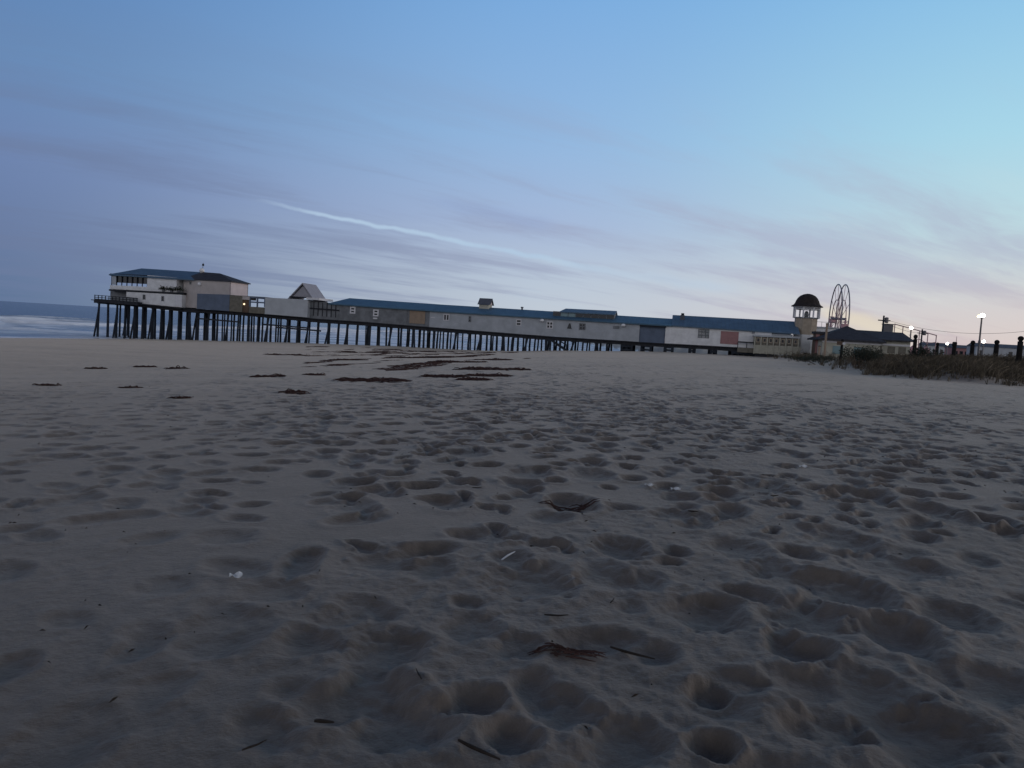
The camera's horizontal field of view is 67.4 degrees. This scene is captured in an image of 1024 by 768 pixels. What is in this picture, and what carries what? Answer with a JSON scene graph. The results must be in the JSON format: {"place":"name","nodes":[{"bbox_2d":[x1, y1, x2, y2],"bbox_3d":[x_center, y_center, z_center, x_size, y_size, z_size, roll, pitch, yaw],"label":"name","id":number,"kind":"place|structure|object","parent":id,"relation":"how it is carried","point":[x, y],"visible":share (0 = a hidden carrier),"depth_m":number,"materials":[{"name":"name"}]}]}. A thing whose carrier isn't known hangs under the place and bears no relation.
{"place":"outdoors","nodes":[
{"label":"outdoors","id":0,"kind":"place"},
{"bbox_2d":[0,301,619,350],"bbox_3d":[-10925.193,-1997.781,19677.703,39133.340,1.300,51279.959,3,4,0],"label":"sea","id":1,"kind":"structure","parent":0,"point":[28,320],"depth_m":286.35,"materials":[{"name":"liquid"}]},
{"bbox_2d":[0,337,1023,767],"bbox_3d":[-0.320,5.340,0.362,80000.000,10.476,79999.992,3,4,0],"label":"sand","id":2,"kind":"structure","parent":0,"point":[770,651],"depth_m":5.54,"materials":[{"name":"beige sand"}]},
{"bbox_2d":[32,383,60,385],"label":"seaweed","id":3,"kind":"object","parent":2,"relation":"on","point":[48,384],"visible":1,"depth_m":23.73,"materials":[{"name":"brown plant"}]},
{"bbox_2d":[83,367,107,368],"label":"seaweed","id":4,"kind":"object","parent":2,"relation":"on","point":[95,368],"visible":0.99,"depth_m":38.95,"materials":[{"name":"brown plant"}]},
{"bbox_2d":[117,386,142,387],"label":"seaweed","id":5,"kind":"object","parent":2,"relation":"on","point":[130,387],"visible":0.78,"depth_m":22.41,"materials":[{"name":"brown plant"}]},
{"bbox_2d":[133,365,156,366],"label":"seaweed","id":6,"kind":"object","parent":2,"relation":"on","point":[144,366],"visible":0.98,"depth_m":40.93,"materials":[{"name":"brown plant"}]},
{"bbox_2d":[163,365,189,368],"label":"seaweed","id":7,"kind":"object","parent":2,"relation":"on","point":[179,367],"visible":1,"depth_m":39.64,"materials":[{"name":"brown plant"}]},
{"bbox_2d":[168,395,193,398],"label":"seaweed","id":8,"kind":"object","parent":2,"relation":"on","point":[179,397],"visible":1,"depth_m":18.38,"materials":[{"name":"brown plant"}]},
{"bbox_2d":[229,571,241,577],"bbox_3d":[-1.763,1.220,4.907,0.080,0.035,0.037,3,24,-11],"label":"paper scrap","id":9,"kind":"object","parent":2,"relation":"on","point":[237,574],"visible":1,"depth_m":4.91,"materials":[{"name":"white paper"}]},
{"bbox_2d":[242,739,266,750],"bbox_3d":[-0.988,1.386,2.948,0.009,0.011,0.100,7,5,44],"label":"stick","id":10,"kind":"object","parent":2,"relation":"on","point":[254,745],"visible":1,"depth_m":2.94,"materials":[{"name":"brown wood"}]},
{"bbox_2d":[249,373,285,376],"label":"seaweed","id":11,"kind":"object","parent":2,"relation":"on","point":[278,375],"visible":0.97,"depth_m":30.07,"materials":[{"name":"brown plant"}]},
{"bbox_2d":[265,353,306,355],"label":"seaweed","id":12,"kind":"object","parent":2,"relation":"on","point":[286,354],"visible":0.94,"depth_m":68.28,"materials":[{"name":"brown plant"}]},
{"bbox_2d":[278,388,308,394],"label":"seaweed","id":13,"kind":"object","parent":2,"relation":"on","point":[289,391],"visible":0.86,"depth_m":20.63,"materials":[{"name":"brown plant"}]},
{"bbox_2d":[302,373,324,375],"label":"seaweed","id":14,"kind":"object","parent":2,"relation":"on","point":[319,374],"visible":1,"depth_m":31.44,"materials":[{"name":"brown plant"}]},
{"bbox_2d":[314,719,333,722],"bbox_3d":[-0.757,1.359,3.096,0.080,0.014,0.016,3,4,0],"label":"stick","id":15,"kind":"object","parent":2,"relation":"on","point":[322,721],"visible":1,"depth_m":3.09,"materials":[{"name":"brown wood"}]},
{"bbox_2d":[329,358,367,359],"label":"seaweed","id":16,"kind":"object","parent":2,"relation":"on","point":[347,359],"visible":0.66,"depth_m":57.08,"materials":[{"name":"brown plant"}]},
{"bbox_2d":[333,377,412,382],"bbox_3d":[-4.944,-0.139,26.989,2.902,0.245,2.330,3,4,0],"label":"seaweed","id":17,"kind":"object","parent":2,"relation":"on","point":[382,379],"visible":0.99,"depth_m":26.68,"materials":[{"name":"brown plant"}]},
{"bbox_2d":[335,350,416,353],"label":"seaweed","id":18,"kind":"object","parent":2,"relation":"on","point":[370,352],"visible":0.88,"depth_m":84.20,"materials":[{"name":"brown plant"}]},
{"bbox_2d":[304,346,530,370],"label":"weed scraps","id":19,"kind":"object","parent":2,"relation":"on","point":[406,366],"visible":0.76,"depth_m":56.10,"materials":[{"name":"brown plant"}]},
{"bbox_2d":[384,356,456,357],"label":"seaweed","id":20,"kind":"object","parent":2,"relation":"on","point":[422,357],"visible":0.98,"depth_m":64.85,"materials":[{"name":"brown plant"}]},
{"bbox_2d":[91,299,754,355],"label":"pier","id":21,"kind":"structure","parent":2,"relation":"on","point":[624,346],"depth_m":126.50,"materials":[{"name":"brown wood"}]},
{"bbox_2d":[94,268,199,308],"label":"pavilion","id":22,"kind":"structure","parent":21,"relation":"on","point":[151,293],"depth_m":131.12,"materials":[{"name":"white paint"}]},
{"bbox_2d":[111,276,146,286],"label":"window","id":23,"kind":"structure","parent":22,"relation":"in","point":[114,279],"depth_m":132.19,"materials":[{"name":"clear glass"}]},
{"bbox_2d":[166,286,176,291],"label":"planter","id":24,"kind":"object","parent":22,"relation":"on","point":[170,289],"visible":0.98,"depth_m":129.82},
{"bbox_2d":[173,286,183,291],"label":"planter","id":25,"kind":"object","parent":22,"relation":"on","point":[178,289],"visible":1,"depth_m":129.48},
{"bbox_2d":[183,264,250,307],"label":"angled house","id":26,"kind":"structure","parent":21,"relation":"on","point":[203,282],"depth_m":128.92,"materials":[{"name":"beige paint"}]},
{"bbox_2d":[197,283,332,317],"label":"link building","id":27,"kind":"structure","parent":21,"relation":"on","point":[296,303],"depth_m":125.74,"materials":[{"name":"white wood"}]},
{"bbox_2d":[243,300,248,312],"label":"door","id":28,"kind":"structure","parent":27,"relation":"in","point":[245,307],"depth_m":126.44,"materials":[{"name":"brown wood"}]},
{"bbox_2d":[249,298,264,306],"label":"window frame","id":29,"kind":"structure","parent":27,"relation":"in","point":[250,301],"depth_m":125.83,"materials":[{"name":"white wood"}]},
{"bbox_2d":[308,298,440,326],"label":"dark hall","id":30,"kind":"structure","parent":21,"relation":"on","point":[387,312],"depth_m":122.86,"materials":[{"name":"wood"}]},
{"bbox_2d":[350,307,355,313],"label":"window","id":31,"kind":"structure","parent":30,"relation":"in","point":[352,309],"depth_m":123.09,"materials":[{"name":"white glass"}]},
{"bbox_2d":[373,309,378,315],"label":"window","id":32,"kind":"structure","parent":30,"relation":"in","point":[375,311],"depth_m":122.29,"materials":[{"name":"white glass"}]},
{"bbox_2d":[429,298,672,342],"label":"grey hall","id":33,"kind":"structure","parent":21,"relation":"on","point":[582,323],"depth_m":116.93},
{"bbox_2d":[443,314,449,320],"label":"window","id":34,"kind":"structure","parent":33,"relation":"in","point":[445,316],"depth_m":119.86,"materials":[{"name":"white glass"}]},
{"bbox_2d":[516,319,521,325],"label":"window","id":35,"kind":"structure","parent":33,"relation":"in","point":[518,321],"depth_m":117.49,"materials":[{"name":"white glass"}]},
{"bbox_2d":[546,321,552,328],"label":"window","id":36,"kind":"structure","parent":33,"relation":"in","point":[549,325],"depth_m":116.49,"materials":[{"name":"white glass"}]},
{"bbox_2d":[579,323,585,329],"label":"window","id":37,"kind":"structure","parent":33,"relation":"in","point":[582,326],"depth_m":115.44,"materials":[{"name":"black glass"}]},
{"bbox_2d":[545,336,567,350],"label":"beach stair","id":38,"kind":"object","parent":21,"relation":"attached to","point":[558,345],"visible":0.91,"depth_m":115.99,"materials":[{"name":"brown wood"}]},
{"bbox_2d":[665,313,799,352],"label":"white hall","id":39,"kind":"structure","parent":21,"relation":"on","point":[738,333],"depth_m":111.83,"materials":[{"name":"paint"}]},
{"bbox_2d":[698,329,709,337],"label":"window","id":40,"kind":"structure","parent":39,"relation":"in","point":[701,334],"depth_m":111.72,"materials":[{"name":"white glass"}]},
{"bbox_2d":[418,374,468,377],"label":"seaweed","id":41,"kind":"object","parent":2,"relation":"on","point":[441,375],"visible":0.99,"depth_m":31.26,"materials":[{"name":"brown plant"}]},
{"bbox_2d":[394,349,495,352],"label":"seaweed","id":42,"kind":"object","parent":2,"relation":"on","point":[447,351],"visible":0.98,"depth_m":97.47,"materials":[{"name":"brown plant"}]},
{"bbox_2d":[427,360,486,362],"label":"seaweed","id":43,"kind":"object","parent":2,"relation":"on","point":[464,361],"visible":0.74,"depth_m":50.29,"materials":[{"name":"brown plant"}]},
{"bbox_2d":[454,377,494,380],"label":"seaweed","id":44,"kind":"object","parent":2,"relation":"on","point":[473,378],"visible":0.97,"depth_m":28.67,"materials":[{"name":"brown plant"}]},
{"bbox_2d":[458,739,499,759],"bbox_3d":[-0.127,1.401,2.943,0.200,0.015,0.015,6,5,34],"label":"stick","id":45,"kind":"object","parent":2,"relation":"on","point":[473,747],"visible":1,"depth_m":2.94,"materials":[{"name":"brown wood"}]},
{"bbox_2d":[452,366,510,370],"bbox_3d":[-1.510,-0.770,38.451,2.954,0.248,2.292,3,4,0],"label":"seaweed","id":46,"kind":"object","parent":2,"relation":"on","point":[481,368],"visible":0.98,"depth_m":38.08,"materials":[{"name":"brown plant"}]},
{"bbox_2d":[465,372,512,376],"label":"seaweed","id":47,"kind":"object","parent":2,"relation":"on","point":[493,375],"visible":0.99,"depth_m":32.32,"materials":[{"name":"brown plant"}]},
{"bbox_2d":[474,358,512,359],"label":"seaweed","id":48,"kind":"object","parent":2,"relation":"on","point":[494,359],"visible":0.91,"depth_m":56.75,"materials":[{"name":"brown plant"}]},
{"bbox_2d":[2,382,1021,729],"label":"weed crumbs","id":49,"kind":"object","parent":2,"relation":"on","point":[406,494],"visible":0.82,"depth_m":6.90,"materials":[{"name":"brown plant"}]},
{"bbox_2d":[508,367,530,370],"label":"seaweed","id":50,"kind":"object","parent":2,"relation":"on","point":[515,368],"visible":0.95,"depth_m":38.43,"materials":[{"name":"brown plant"}]},
{"bbox_2d":[544,614,567,615],"bbox_3d":[0.255,1.334,4.432,0.140,0.011,0.011,3,4,-6],"label":"stick","id":51,"kind":"object","parent":2,"relation":"on","point":[555,615],"visible":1,"depth_m":4.43,"materials":[{"name":"brown wood"}]},
{"bbox_2d":[527,642,606,661],"bbox_3d":[0.282,1.380,3.934,0.409,0.082,0.213,3,4,0],"label":"seaweed","id":52,"kind":"object","parent":2,"relation":"on","point":[567,650],"visible":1,"depth_m":3.92,"materials":[{"name":"brown plant"}]},
{"bbox_2d":[539,498,599,511],"bbox_3d":[0.562,1.188,7.522,0.652,0.126,0.299,3,4,-11],"label":"seaweed","id":53,"kind":"object","parent":2,"relation":"on","point":[581,507],"visible":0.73,"depth_m":7.54,"materials":[{"name":"brown plant"}]},
{"bbox_2d":[610,646,654,658],"bbox_3d":[0.616,1.379,3.933,0.240,0.014,0.014,6,4,28],"label":"stick","id":54,"kind":"object","parent":2,"relation":"on","point":[628,652],"visible":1,"depth_m":3.93,"materials":[{"name":"brown wood"}]},
{"bbox_2d":[753,334,800,356],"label":"porch house","id":55,"kind":"structure","parent":2,"relation":"on","point":[772,344],"depth_m":108.67,"materials":[{"name":"beige wood"}]},
{"bbox_2d":[791,294,822,352],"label":"tower","id":56,"kind":"structure","parent":2,"relation":"on","point":[805,324],"depth_m":110.24,"materials":[{"name":"white paint"}]},
{"bbox_2d":[790,354,845,364],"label":"shrub","id":57,"kind":"object","parent":2,"relation":"on","point":[822,357],"visible":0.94,"depth_m":73.48,"materials":[{"name":"green plant"}]},
{"bbox_2d":[812,331,829,355],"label":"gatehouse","id":58,"kind":"object","parent":2,"relation":"on","point":[815,342],"visible":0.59,"depth_m":103.87,"materials":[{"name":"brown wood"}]},
{"bbox_2d":[823,323,827,355],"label":"timber post","id":59,"kind":"object","parent":2,"relation":"on","point":[825,342],"visible":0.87,"depth_m":87.62,"materials":[{"name":"brown wood"}]},
{"bbox_2d":[817,322,838,331],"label":"rooftop building","id":60,"kind":"structure","parent":2,"relation":"on","point":[821,329],"depth_m":121.30,"materials":[{"name":"white paint"}]},
{"bbox_2d":[828,284,849,327],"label":"ferris wheel","id":61,"kind":"object","parent":2,"relation":"on","point":[835,318],"visible":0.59,"depth_m":168.34,"materials":[{"name":"paint"}]},
{"bbox_2d":[837,339,844,360],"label":"sign post","id":62,"kind":"object","parent":2,"relation":"on","point":[841,343],"visible":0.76,"depth_m":71.71,"materials":[{"name":"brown wood"}]},
{"bbox_2d":[807,326,886,356],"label":"hip roof pavilion","id":63,"kind":"structure","parent":2,"relation":"on","point":[851,337],"depth_m":100.08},
{"bbox_2d":[832,346,843,353],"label":"window","id":64,"kind":"structure","parent":63,"relation":"in","point":[836,349],"depth_m":100.07,"materials":[{"name":"grey glass"}]},
{"bbox_2d":[839,344,883,367],"bbox_3d":[28.060,-2.144,61.919,3.459,2.160,3.460,3,4,0],"label":"shrub","id":65,"kind":"object","parent":2,"relation":"on","point":[865,355],"visible":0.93,"depth_m":61.59,"materials":[{"name":"green plant"}]},
{"bbox_2d":[878,316,890,331],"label":"utility pole","id":66,"kind":"object","parent":2,"relation":"on","point":[886,320],"visible":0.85,"depth_m":107.33,"materials":[{"name":"wood"}]},
{"bbox_2d":[895,322,1023,333],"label":"overhead wire","id":67,"kind":"object","parent":66,"relation":"attached to","point":[970,333],"visible":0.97,"depth_m":99.19,"materials":[{"name":"black metal"}]},
{"bbox_2d":[858,330,912,354],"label":"boardwalk building","id":68,"kind":"structure","parent":2,"relation":"on","point":[897,342],"depth_m":99.58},
{"bbox_2d":[887,346,894,352],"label":"window","id":69,"kind":"structure","parent":68,"relation":"in","point":[890,349],"depth_m":99.56,"materials":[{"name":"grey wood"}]},
{"bbox_2d":[898,347,905,353],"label":"window","id":70,"kind":"structure","parent":68,"relation":"in","point":[901,350],"depth_m":99.30,"materials":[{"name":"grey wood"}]},
{"bbox_2d":[884,324,893,331],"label":"roof tank","id":71,"kind":"object","parent":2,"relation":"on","point":[888,327],"visible":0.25,"depth_m":111.48,"materials":[{"name":"metal"}]},
{"bbox_2d":[856,364,928,375],"bbox_3d":[25.901,-1.030,52.204,4.726,1.078,2.702,5,4,16],"label":"grass tussock","id":72,"kind":"object","parent":2,"relation":"on","point":[879,372],"depth_m":51.87,"materials":[{"name":"green plant"}]},
{"bbox_2d":[767,350,1023,385],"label":"dune grass","id":73,"kind":"structure","parent":2,"relation":"on","point":[1005,368],"depth_m":51.71,"materials":[{"name":"plant"}]},
{"bbox_2d":[912,334,917,354],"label":"dune post","id":74,"kind":"object","parent":2,"relation":"on","point":[915,336],"visible":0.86,"depth_m":65.66,"materials":[{"name":"brown wood"}]},
{"bbox_2d":[894,324,936,352],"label":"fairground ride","id":75,"kind":"object","parent":2,"relation":"on","point":[918,339],"visible":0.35,"depth_m":149.30,"materials":[{"name":"grey metal"}]},
{"bbox_2d":[896,365,939,374],"bbox_3d":[26.692,-0.974,50.808,2.474,0.904,2.035,3,4,0],"label":"grass tussock","id":76,"kind":"object","parent":2,"relation":"on","point":[910,369],"depth_m":50.72,"materials":[{"name":"green plant"}]},
{"bbox_2d":[917,329,927,348],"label":"utility pole","id":77,"kind":"object","parent":2,"relation":"on","point":[922,333],"visible":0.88,"depth_m":129.38,"materials":[{"name":"metal"}]},
{"bbox_2d":[908,344,944,356],"bbox_3d":[34.500,-2.364,63.964,2.856,1.891,2.422,3,4,0],"label":"shrub","id":78,"kind":"object","parent":2,"relation":"on","point":[921,351],"visible":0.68,"depth_m":63.86,"materials":[{"name":"green plant"}]},
{"bbox_2d":[918,342,951,354],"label":"seafront building","id":79,"kind":"structure","parent":2,"relation":"on","point":[941,346],"depth_m":229.79,"materials":[{"name":"grey"}]},
{"bbox_2d":[951,342,956,355],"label":"dune post","id":80,"kind":"object","parent":2,"relation":"on","point":[954,345],"visible":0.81,"depth_m":74.62,"materials":[{"name":"brown wood"}]},
{"bbox_2d":[944,344,966,354],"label":"seafront building","id":81,"kind":"structure","parent":2,"relation":"on","point":[961,349],"depth_m":199.88,"materials":[{"name":"grey"}]},
{"bbox_2d":[969,340,974,355],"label":"dune post","id":82,"kind":"object","parent":2,"relation":"on","point":[972,346],"visible":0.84,"depth_m":68.64,"materials":[{"name":"brown wood"}]},
{"bbox_2d":[977,313,984,354],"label":"street lamp","id":83,"kind":"object","parent":2,"relation":"on","point":[982,316],"visible":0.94,"depth_m":79.55,"materials":[{"name":"metal"}]},
{"bbox_2d":[966,343,1023,357],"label":"seafront building","id":84,"kind":"structure","parent":2,"relation":"on","point":[1005,349],"depth_m":180.36,"materials":[{"name":"grey"}]},
{"bbox_2d":[993,340,999,357],"bbox_3d":[40.193,-2.347,63.829,0.415,2.647,0.410,0,5,-37],"label":"dune post","id":85,"kind":"object","parent":2,"relation":"on","point":[996,347],"visible":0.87,"depth_m":63.65,"materials":[{"name":"brown wood"}]},
{"bbox_2d":[1015,336,1023,364],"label":"dune post","id":86,"kind":"object","parent":2,"relation":"on","point":[1019,351],"visible":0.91,"depth_m":58.67,"materials":[{"name":"brown wood"}]},
{"bbox_2d":[0,0,1023,346],"label":"sky","id":87,"kind":"structure","parent":0,"point":[741,159],"materials":[{"name":"blue"}]}
]}

